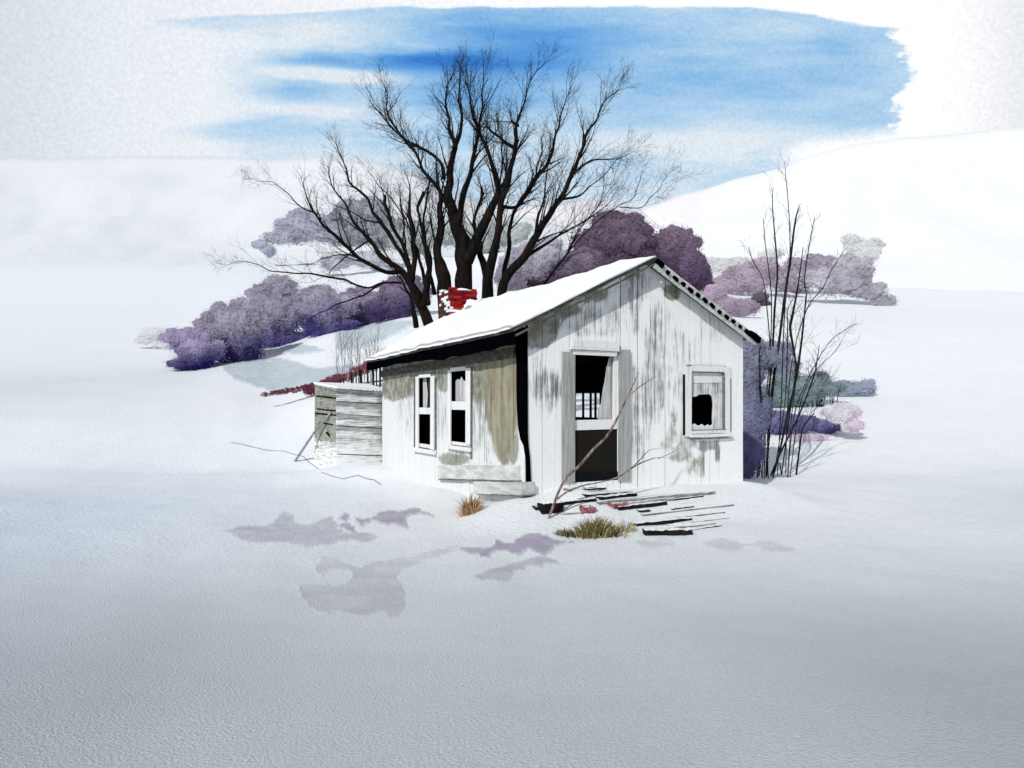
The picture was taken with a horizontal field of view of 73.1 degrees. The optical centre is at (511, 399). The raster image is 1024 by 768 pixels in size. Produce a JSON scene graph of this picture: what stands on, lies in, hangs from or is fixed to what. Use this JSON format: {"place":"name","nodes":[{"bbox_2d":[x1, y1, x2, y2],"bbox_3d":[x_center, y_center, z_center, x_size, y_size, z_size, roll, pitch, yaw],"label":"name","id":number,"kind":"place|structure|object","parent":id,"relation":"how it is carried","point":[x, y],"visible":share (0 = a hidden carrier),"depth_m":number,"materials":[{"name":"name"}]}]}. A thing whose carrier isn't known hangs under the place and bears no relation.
{"place":"outdoors","nodes":[
{"label":"outdoors","id":0,"kind":"place"},
{"bbox_2d":[0,156,581,265],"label":"snowy hill","id":1,"kind":"structure","parent":0,"point":[145,210],"depth_m":180.08,"materials":[{"name":"white snow"}]},
{"bbox_2d":[388,216,533,258],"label":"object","id":2,"kind":"object","parent":1,"relation":"on","point":[520,232],"visible":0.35,"depth_m":96.80,"materials":[{"name":"grey plant"}]},
{"bbox_2d":[0,249,1023,767],"bbox_3d":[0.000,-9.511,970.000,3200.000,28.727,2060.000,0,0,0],"label":"snowy ground","id":3,"kind":"structure","parent":0,"point":[152,615],"depth_m":6.93,"materials":[{"name":"white snow"}]},
{"bbox_2d":[128,325,172,348],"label":"pale shrub","id":4,"kind":"object","parent":3,"relation":"on","point":[146,336],"visible":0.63,"depth_m":52.58,"materials":[{"name":"white plant"}]},
{"bbox_2d":[155,321,229,371],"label":"purple shrub","id":5,"kind":"object","parent":3,"relation":"on","point":[193,348],"visible":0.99,"depth_m":43.59,"materials":[{"name":"purple plant"}]},
{"bbox_2d":[192,295,276,364],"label":"purple shrub","id":6,"kind":"object","parent":3,"relation":"on","point":[238,324],"visible":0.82,"depth_m":44.70,"materials":[{"name":"purple plant"}]},
{"bbox_2d":[249,238,276,257],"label":"grey wood","id":7,"kind":"object","parent":3,"relation":"on","point":[264,246],"visible":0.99,"depth_m":99.70,"materials":[{"name":"plant"}]},
{"bbox_2d":[244,273,310,347],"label":"purple shrub","id":8,"kind":"object","parent":3,"relation":"on","point":[274,291],"visible":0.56,"depth_m":49.48,"materials":[{"name":"purple plant"}]},
{"bbox_2d":[221,357,357,392],"bbox_3d":[-12.119,-1.567,35.243,5.122,2.809,26.017,0,0,-30],"label":"slush patch","id":9,"kind":"object","parent":3,"relation":"on","point":[276,373],"visible":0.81,"depth_m":32.46,"materials":[{"name":"white snow"}]},
{"bbox_2d":[259,343,326,355],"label":"slush patch","id":10,"kind":"object","parent":3,"relation":"on","point":[296,349],"visible":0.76,"depth_m":45.84,"materials":[{"name":"white snow"}]},
{"bbox_2d":[223,511,377,547],"bbox_3d":[-3.232,1.872,10.107,1.877,0.089,3.468,0,0,-31],"label":"slush patch","id":11,"kind":"object","parent":3,"relation":"on","point":[283,527],"visible":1,"depth_m":9.60,"materials":[{"name":"white snow"}]},
{"bbox_2d":[258,206,344,248],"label":"grey wood","id":12,"kind":"object","parent":3,"relation":"on","point":[294,226],"visible":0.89,"depth_m":99.36,"materials":[{"name":"plant"}]},
{"bbox_2d":[231,442,380,484],"bbox_3d":[-5.051,1.474,17.044,0.949,0.614,6.895,0,0,-45],"label":"fence wire","id":13,"kind":"object","parent":3,"relation":"on","point":[312,464],"visible":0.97,"depth_m":17.64,"materials":[{"name":"grey metal"}]},
{"bbox_2d":[302,389,314,395],"bbox_3d":[-6.435,-0.220,22.222,0.676,0.452,0.245,0,0,0],"label":"red brush","id":14,"kind":"object","parent":3,"relation":"on","point":[310,392],"visible":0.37,"depth_m":22.16,"materials":[{"name":"red plant"}]},
{"bbox_2d":[294,411,331,461],"bbox_3d":[-5.036,0.978,17.428,1.749,1.432,0.103,0,0,41],"label":"prop pole","id":15,"kind":"object","parent":3,"relation":"on","point":[311,436],"visible":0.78,"depth_m":17.46,"materials":[{"name":"grey wood"}]},
{"bbox_2d":[260,348,383,396],"bbox_3d":[-5.939,-0.876,21.895,4.124,1.575,0.242,0,0,0],"label":"red brush","id":16,"kind":"object","parent":3,"relation":"on","point":[335,378],"visible":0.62,"depth_m":21.86,"materials":[{"name":"red plant"}]},
{"bbox_2d":[196,125,448,331],"bbox_3d":[-5.441,-5.152,21.037,7.758,8.256,5.478,0,0,0],"label":"bare tree","id":17,"kind":"object","parent":3,"relation":"on","point":[422,301],"visible":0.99,"depth_m":20.94,"materials":[{"name":"black plant"}]},
{"bbox_2d":[286,283,363,338],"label":"purple shrub","id":18,"kind":"object","parent":3,"relation":"on","point":[311,299],"visible":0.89,"depth_m":48.07,"materials":[{"name":"purple plant"}]},
{"bbox_2d":[319,521,356,533],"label":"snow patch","id":19,"kind":"object","parent":3,"relation":"on","point":[348,527],"visible":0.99,"depth_m":10.12,"materials":[{"name":"white snow"}]},
{"bbox_2d":[338,512,349,522],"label":"slush patch","id":20,"kind":"object","parent":3,"relation":"on","point":[343,517],"visible":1,"depth_m":10.97,"materials":[{"name":"grey snow"}]},
{"bbox_2d":[314,382,381,468],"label":"wooden shed","id":21,"kind":"structure","parent":3,"relation":"on","point":[352,424],"depth_m":16.94,"materials":[{"name":"grey wood"}]},
{"bbox_2d":[327,309,385,373],"bbox_3d":[-5.839,-2.003,25.933,2.191,3.367,1.235,0,0,12],"label":"sapling clump","id":22,"kind":"object","parent":3,"relation":"on","point":[360,355],"visible":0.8,"depth_m":25.99,"materials":[{"name":"grey plant"}]},
{"bbox_2d":[339,360,381,391],"bbox_3d":[-4.430,-0.713,20.511,1.395,1.118,0.207,0,0,0],"label":"paling fence","id":23,"kind":"object","parent":3,"relation":"on","point":[371,381],"visible":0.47,"depth_m":20.48,"materials":[{"name":"grey wood"}]},
{"bbox_2d":[338,285,383,326],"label":"purple shrub","id":24,"kind":"object","parent":3,"relation":"on","point":[360,317],"visible":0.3,"depth_m":49.38,"materials":[{"name":"purple plant"}]},
{"bbox_2d":[318,251,405,272],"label":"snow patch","id":25,"kind":"object","parent":3,"relation":"on","point":[346,262],"visible":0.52,"depth_m":86.11,"materials":[{"name":"purple plant"}]},
{"bbox_2d":[327,195,405,253],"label":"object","id":26,"kind":"object","parent":3,"relation":"on","point":[355,234],"visible":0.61,"depth_m":99.15,"materials":[{"name":"plant"}]},
{"bbox_2d":[333,319,412,351],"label":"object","id":27,"kind":"object","parent":3,"relation":"on","point":[394,327],"visible":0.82,"depth_m":43.69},
{"bbox_2d":[296,544,461,619],"bbox_3d":[-1.452,1.806,7.122,1.676,0.121,3.262,0,0,0],"label":"slush patch","id":28,"kind":"object","parent":3,"relation":"on","point":[368,589],"visible":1,"depth_m":6.65,"materials":[{"name":"white snow"}]},
{"bbox_2d":[352,507,434,529],"bbox_3d":[-1.832,1.842,10.762,1.290,0.078,2.446,0,0,-13],"label":"slush patch","id":29,"kind":"object","parent":3,"relation":"on","point":[396,518],"visible":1,"depth_m":10.89,"materials":[{"name":"snow"}]},
{"bbox_2d":[363,274,432,320],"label":"purple shrub","id":30,"kind":"object","parent":3,"relation":"on","point":[386,303],"visible":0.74,"depth_m":47.66,"materials":[{"name":"purple plant"}]},
{"bbox_2d":[455,492,487,517],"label":"grass tuft","id":31,"kind":"object","parent":3,"relation":"on","point":[472,507],"visible":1,"depth_m":10.14,"materials":[{"name":"brown plant"}]},
{"bbox_2d":[469,555,559,583],"bbox_3d":[0.064,1.835,7.544,0.600,0.055,1.525,0,0,32],"label":"slush patch","id":32,"kind":"object","parent":3,"relation":"on","point":[503,573],"visible":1,"depth_m":7.50,"materials":[{"name":"white snow"}]},
{"bbox_2d":[458,533,573,559],"bbox_3d":[0.019,1.835,8.678,1.236,0.073,1.663,0,0,25],"label":"slush patch","id":33,"kind":"object","parent":3,"relation":"on","point":[539,544],"visible":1,"depth_m":8.54,"materials":[{"name":"grey snow"}]},
{"bbox_2d":[344,27,712,318],"bbox_3d":[0.082,-5.978,19.947,10.170,9.821,5.509,0,0,0],"label":"bare tree","id":34,"kind":"object","parent":3,"relation":"on","point":[467,249],"visible":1,"depth_m":19.81,"materials":[{"name":"black plant"}]},
{"bbox_2d":[493,234,570,291],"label":"grey tree","id":35,"kind":"object","parent":3,"relation":"on","point":[536,265],"visible":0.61,"depth_m":59.30,"materials":[{"name":"plant"}]},
{"bbox_2d":[537,500,563,513],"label":"plank","id":36,"kind":"object","parent":3,"relation":"on","point":[544,507],"visible":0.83,"depth_m":10.03,"materials":[{"name":"black wood"}]},
{"bbox_2d":[364,256,761,501],"bbox_3d":[0.496,-0.352,14.633,5.320,4.709,7.332,0,0,-29],"label":"wooden cabin","id":37,"kind":"object","parent":3,"relation":"on","point":[468,377],"visible":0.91,"depth_m":11.94,"materials":[{"name":"white wood"}]},
{"bbox_2d":[412,374,435,454],"bbox_3d":[-1.752,0.278,14.157,0.200,1.609,1.184,0,0,-29],"label":"window","id":38,"kind":"structure","parent":37,"relation":"in","point":[429,382],"depth_m":14.26,"materials":[{"name":"white wood"}]},
{"bbox_2d":[446,366,471,458],"bbox_3d":[-0.933,0.221,12.708,0.197,1.653,1.037,0,0,-29],"label":"window","id":39,"kind":"structure","parent":37,"relation":"in","point":[463,401],"depth_m":12.62,"materials":[{"name":"white wood"}]},
{"bbox_2d":[437,465,535,496],"bbox_3d":[-0.586,1.317,11.979,0.230,0.607,3.452,0,0,-29],"label":"wooden step","id":40,"kind":"object","parent":37,"relation":"attached to","point":[490,485],"visible":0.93,"depth_m":11.41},
{"bbox_2d":[573,356,617,482],"bbox_3d":[1.359,0.300,11.304,0.929,2.070,0.093,0,0,-29],"label":"door","id":41,"kind":"structure","parent":37,"relation":"in","point":[601,465],"depth_m":11.35,"materials":[{"name":"black wood"}]},
{"bbox_2d":[683,365,732,439],"bbox_3d":[3.521,0.039,12.433,1.159,1.328,0.119,0,0,-29],"label":"window","id":42,"kind":"structure","parent":37,"relation":"in","point":[715,381],"depth_m":12.51,"materials":[{"name":"white wood"}]},
{"bbox_2d":[522,246,605,287],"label":"plum tree","id":43,"kind":"object","parent":3,"relation":"on","point":[588,262],"visible":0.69,"depth_m":60.19,"materials":[{"name":"purple plant"}]},
{"bbox_2d":[551,527,576,537],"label":"grass tuft","id":44,"kind":"object","parent":3,"relation":"on","point":[567,533],"visible":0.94,"depth_m":9.35,"materials":[{"name":"green plant"}]},
{"bbox_2d":[560,512,580,514],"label":"plank","id":45,"kind":"object","parent":3,"relation":"on","point":[570,513],"visible":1,"depth_m":10.05,"materials":[{"name":"grey wood"}]},
{"bbox_2d":[563,487,594,491],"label":"plank","id":46,"kind":"object","parent":3,"relation":"on","point":[565,489],"visible":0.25,"depth_m":10.70,"materials":[{"name":"grey wood"}]},
{"bbox_2d":[561,497,596,504],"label":"plank","id":47,"kind":"object","parent":3,"relation":"on","point":[591,499],"visible":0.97,"depth_m":10.33,"materials":[{"name":"black wood"}]},
{"bbox_2d":[579,505,595,513],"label":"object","id":48,"kind":"object","parent":3,"relation":"on","point":[587,509],"visible":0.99,"depth_m":10.05,"materials":[{"name":"red brick"}]},
{"bbox_2d":[583,487,606,489],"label":"plank","id":49,"kind":"object","parent":3,"relation":"on","point":[596,488],"visible":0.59,"depth_m":11.05,"materials":[{"name":"black wood"}]},
{"bbox_2d":[565,514,631,539],"bbox_3d":[1.147,1.707,9.389,1.014,0.346,0.651,0,0,0],"label":"grass tuft","id":50,"kind":"object","parent":3,"relation":"on","point":[597,527],"visible":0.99,"depth_m":9.32,"materials":[{"name":"green plant"}]},
{"bbox_2d":[582,491,631,496],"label":"plank","id":51,"kind":"object","parent":3,"relation":"on","point":[601,493],"visible":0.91,"depth_m":10.77,"materials":[{"name":"black wood"}]},
{"bbox_2d":[548,373,679,518],"bbox_3d":[1.462,0.672,10.087,1.960,2.177,0.447,0,0,0],"label":"dead branch","id":52,"kind":"object","parent":3,"relation":"on","point":[583,461],"visible":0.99,"depth_m":9.96,"materials":[{"name":"brown wood"}]},
{"bbox_2d":[596,492,636,499],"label":"plank","id":53,"kind":"object","parent":3,"relation":"on","point":[617,495],"visible":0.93,"depth_m":10.71,"materials":[{"name":"black wood"}]},
{"bbox_2d":[607,501,627,507],"bbox_3d":[1.571,1.578,10.439,0.296,0.086,0.222,0,0,-39],"label":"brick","id":54,"kind":"object","parent":3,"relation":"on","point":[615,504],"visible":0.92,"depth_m":10.36,"materials":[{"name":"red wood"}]},
{"bbox_2d":[567,208,670,266],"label":"plum tree","id":55,"kind":"object","parent":3,"relation":"on","point":[628,235],"visible":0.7,"depth_m":63.64,"materials":[{"name":"purple plant"}]},
{"bbox_2d":[613,517,636,532],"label":"grass tuft","id":56,"kind":"object","parent":3,"relation":"on","point":[629,528],"visible":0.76,"depth_m":9.54,"materials":[{"name":"plant"}]},
{"bbox_2d":[616,501,666,510],"bbox_3d":[1.968,1.612,10.586,0.974,0.069,0.157,0,0,-31],"label":"plank","id":57,"kind":"object","parent":3,"relation":"on","point":[642,505],"visible":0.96,"depth_m":10.54,"materials":[{"name":"black wood"}]},
{"bbox_2d":[636,508,650,511],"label":"plank","id":58,"kind":"object","parent":3,"relation":"on","point":[643,510],"visible":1,"depth_m":10.40,"materials":[{"name":"black wood"}]},
{"bbox_2d":[626,497,675,504],"bbox_3d":[2.095,1.583,10.790,1.141,0.064,0.155,0,0,-31],"label":"plank","id":59,"kind":"object","parent":3,"relation":"on","point":[654,500],"visible":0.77,"depth_m":10.79,"materials":[{"name":"grey wood"}]},
{"bbox_2d":[595,491,715,503],"bbox_3d":[2.323,1.540,11.005,2.485,0.059,0.153,0,0,-31],"label":"plank","id":60,"kind":"object","parent":3,"relation":"on","point":[669,495],"visible":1,"depth_m":10.91,"materials":[{"name":"grey wood"}]},
{"bbox_2d":[633,536,679,550],"bbox_3d":[1.847,1.850,8.894,0.714,0.041,0.739,0,0,-22],"label":"slush patch","id":61,"kind":"object","parent":3,"relation":"on","point":[659,543],"visible":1,"depth_m":8.90,"materials":[{"name":"white snow"}]},
{"bbox_2d":[628,517,691,525],"bbox_3d":[2.166,1.768,10.071,1.106,0.054,0.152,0,0,-29],"label":"plank","id":62,"kind":"object","parent":3,"relation":"on","point":[659,521],"visible":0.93,"depth_m":10.03,"materials":[{"name":"black wood"}]},
{"bbox_2d":[642,527,692,535],"bbox_3d":[2.133,1.812,9.464,0.674,0.110,0.180,0,0,-6],"label":"plank","id":63,"kind":"object","parent":3,"relation":"on","point":[673,531],"visible":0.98,"depth_m":9.39,"materials":[{"name":"black wood"}]},
{"bbox_2d":[647,222,703,278],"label":"plum tree","id":64,"kind":"object","parent":3,"relation":"on","point":[670,250],"visible":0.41,"depth_m":65.48,"materials":[{"name":"purple plant"}]},
{"bbox_2d":[641,522,715,528],"bbox_3d":[2.389,1.811,9.878,1.192,0.051,0.150,0,0,-22],"label":"plank","id":65,"kind":"object","parent":3,"relation":"on","point":[690,525],"visible":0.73,"depth_m":9.88,"materials":[{"name":"grey wood"}]},
{"bbox_2d":[670,505,693,509],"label":"plank","id":66,"kind":"object","parent":3,"relation":"on","point":[683,507],"visible":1,"depth_m":10.74,"materials":[{"name":"black wood"}]},
{"bbox_2d":[641,504,733,515],"bbox_3d":[2.733,1.701,10.765,1.881,0.036,0.145,0,0,-29],"label":"plank","id":67,"kind":"object","parent":3,"relation":"on","point":[686,509],"visible":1,"depth_m":10.69,"materials":[{"name":"grey wood"}]},
{"bbox_2d":[672,495,703,500],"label":"plank","id":68,"kind":"object","parent":3,"relation":"on","point":[687,497],"visible":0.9,"depth_m":11.19,"materials":[{"name":"black wood"}]},
{"bbox_2d":[678,246,714,291],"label":"plum tree","id":69,"kind":"object","parent":3,"relation":"on","point":[695,266],"visible":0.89,"depth_m":63.14,"materials":[{"name":"purple plant"}]},
{"bbox_2d":[668,511,724,517],"bbox_3d":[2.830,1.760,10.568,1.094,0.025,0.076,0,0,-27],"label":"plank","id":70,"kind":"object","parent":3,"relation":"on","point":[698,514],"visible":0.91,"depth_m":10.56,"materials":[{"name":"black wood"}]},
{"bbox_2d":[692,524,721,530],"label":"plank","id":71,"kind":"object","parent":3,"relation":"on","point":[719,525],"visible":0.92,"depth_m":9.79,"materials":[{"name":"black wood"}]},
{"bbox_2d":[689,517,728,522],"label":"plank","id":72,"kind":"object","parent":3,"relation":"on","point":[710,519],"visible":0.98,"depth_m":10.35,"materials":[{"name":"grey wood"}]},
{"bbox_2d":[700,283,760,317],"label":"mauve wood","id":73,"kind":"object","parent":3,"relation":"on","point":[715,293],"visible":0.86,"depth_m":51.34,"materials":[{"name":"purple plant"}]},
{"bbox_2d":[707,247,786,273],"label":"mauve wood","id":74,"kind":"object","parent":3,"relation":"on","point":[721,264],"visible":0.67,"depth_m":99.68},
{"bbox_2d":[701,538,795,554],"bbox_3d":[2.976,1.842,8.702,1.149,0.046,1.101,0,0,0],"label":"slush patch","id":75,"kind":"object","parent":3,"relation":"on","point":[729,546],"visible":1,"depth_m":8.71,"materials":[{"name":"white snow"}]},
{"bbox_2d":[712,255,802,295],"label":"mauve wood","id":76,"kind":"object","parent":3,"relation":"on","point":[741,279],"visible":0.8,"depth_m":78.19,"materials":[{"name":"purple plant"}]},
{"bbox_2d":[751,292,770,305],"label":"dark bush","id":77,"kind":"object","parent":3,"relation":"on","point":[758,297],"visible":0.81,"depth_m":68.78,"materials":[{"name":"plant"}]},
{"bbox_2d":[743,335,781,478],"bbox_3d":[5.697,0.135,16.334,1.406,3.629,0.628,0,0,0],"label":"violet bush","id":78,"kind":"object","parent":3,"relation":"on","point":[756,421],"visible":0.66,"depth_m":16.16,"materials":[{"name":"purple plant"}]},
{"bbox_2d":[763,340,802,373],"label":"grey bush","id":79,"kind":"object","parent":3,"relation":"on","point":[778,369],"visible":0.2,"depth_m":31.55,"materials":[{"name":"plant"}]},
{"bbox_2d":[738,151,861,478],"bbox_3d":[6.942,-2.074,16.697,3.420,7.938,2.088,0,0,0],"label":"bare shrub","id":80,"kind":"object","parent":3,"relation":"on","point":[772,394],"visible":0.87,"depth_m":16.67,"materials":[{"name":"black plant"}]},
{"bbox_2d":[774,250,836,293],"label":"mauve wood","id":81,"kind":"object","parent":3,"relation":"on","point":[820,259],"visible":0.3,"depth_m":83.75,"materials":[{"name":"purple plant"}]},
{"bbox_2d":[761,354,850,407],"bbox_3d":[10.859,-0.662,25.957,3.827,2.222,1.341,0,0,0],"label":"teal bush","id":82,"kind":"object","parent":3,"relation":"on","point":[823,386],"visible":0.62,"depth_m":25.85,"materials":[{"name":"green plant"}]},
{"bbox_2d":[771,409,844,435],"bbox_3d":[9.234,0.754,21.767,2.880,0.991,0.576,0,0,0],"label":"violet bush","id":83,"kind":"object","parent":3,"relation":"on","point":[818,425],"visible":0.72,"depth_m":21.67,"materials":[{"name":"purple plant"}]},
{"bbox_2d":[781,400,868,441],"bbox_3d":[9.396,0.657,20.746,2.646,1.300,0.512,0,0,0],"label":"pink bush","id":84,"kind":"object","parent":3,"relation":"on","point":[846,414],"visible":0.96,"depth_m":20.68,"materials":[{"name":"pink plant"}]},
{"bbox_2d":[793,250,899,305],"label":"mauve wood","id":85,"kind":"object","parent":3,"relation":"on","point":[851,276],"visible":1,"depth_m":73.70,"materials":[{"name":"purple plant"}]},
{"bbox_2d":[830,378,878,396],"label":"teal bush","id":86,"kind":"object","parent":3,"relation":"on","point":[864,387],"visible":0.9,"depth_m":27.93,"materials":[{"name":"plant"}]},
{"bbox_2d":[839,232,888,263],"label":"mauve wood","id":87,"kind":"object","parent":3,"relation":"on","point":[870,247],"visible":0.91,"depth_m":99.52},
{"bbox_2d":[0,0,1023,211],"label":"sky","id":88,"kind":"structure","parent":0,"point":[739,84],"materials":[{"name":"blue"}]},
{"bbox_2d":[503,201,634,231],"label":"snowy hill","id":89,"kind":"structure","parent":0,"point":[562,216],"depth_m":291.24,"materials":[{"name":"white snow"}]},
{"bbox_2d":[563,128,1023,291],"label":"snowy hill","id":90,"kind":"structure","parent":0,"point":[945,211],"depth_m":156.31,"materials":[{"name":"white snow"}]}
]}

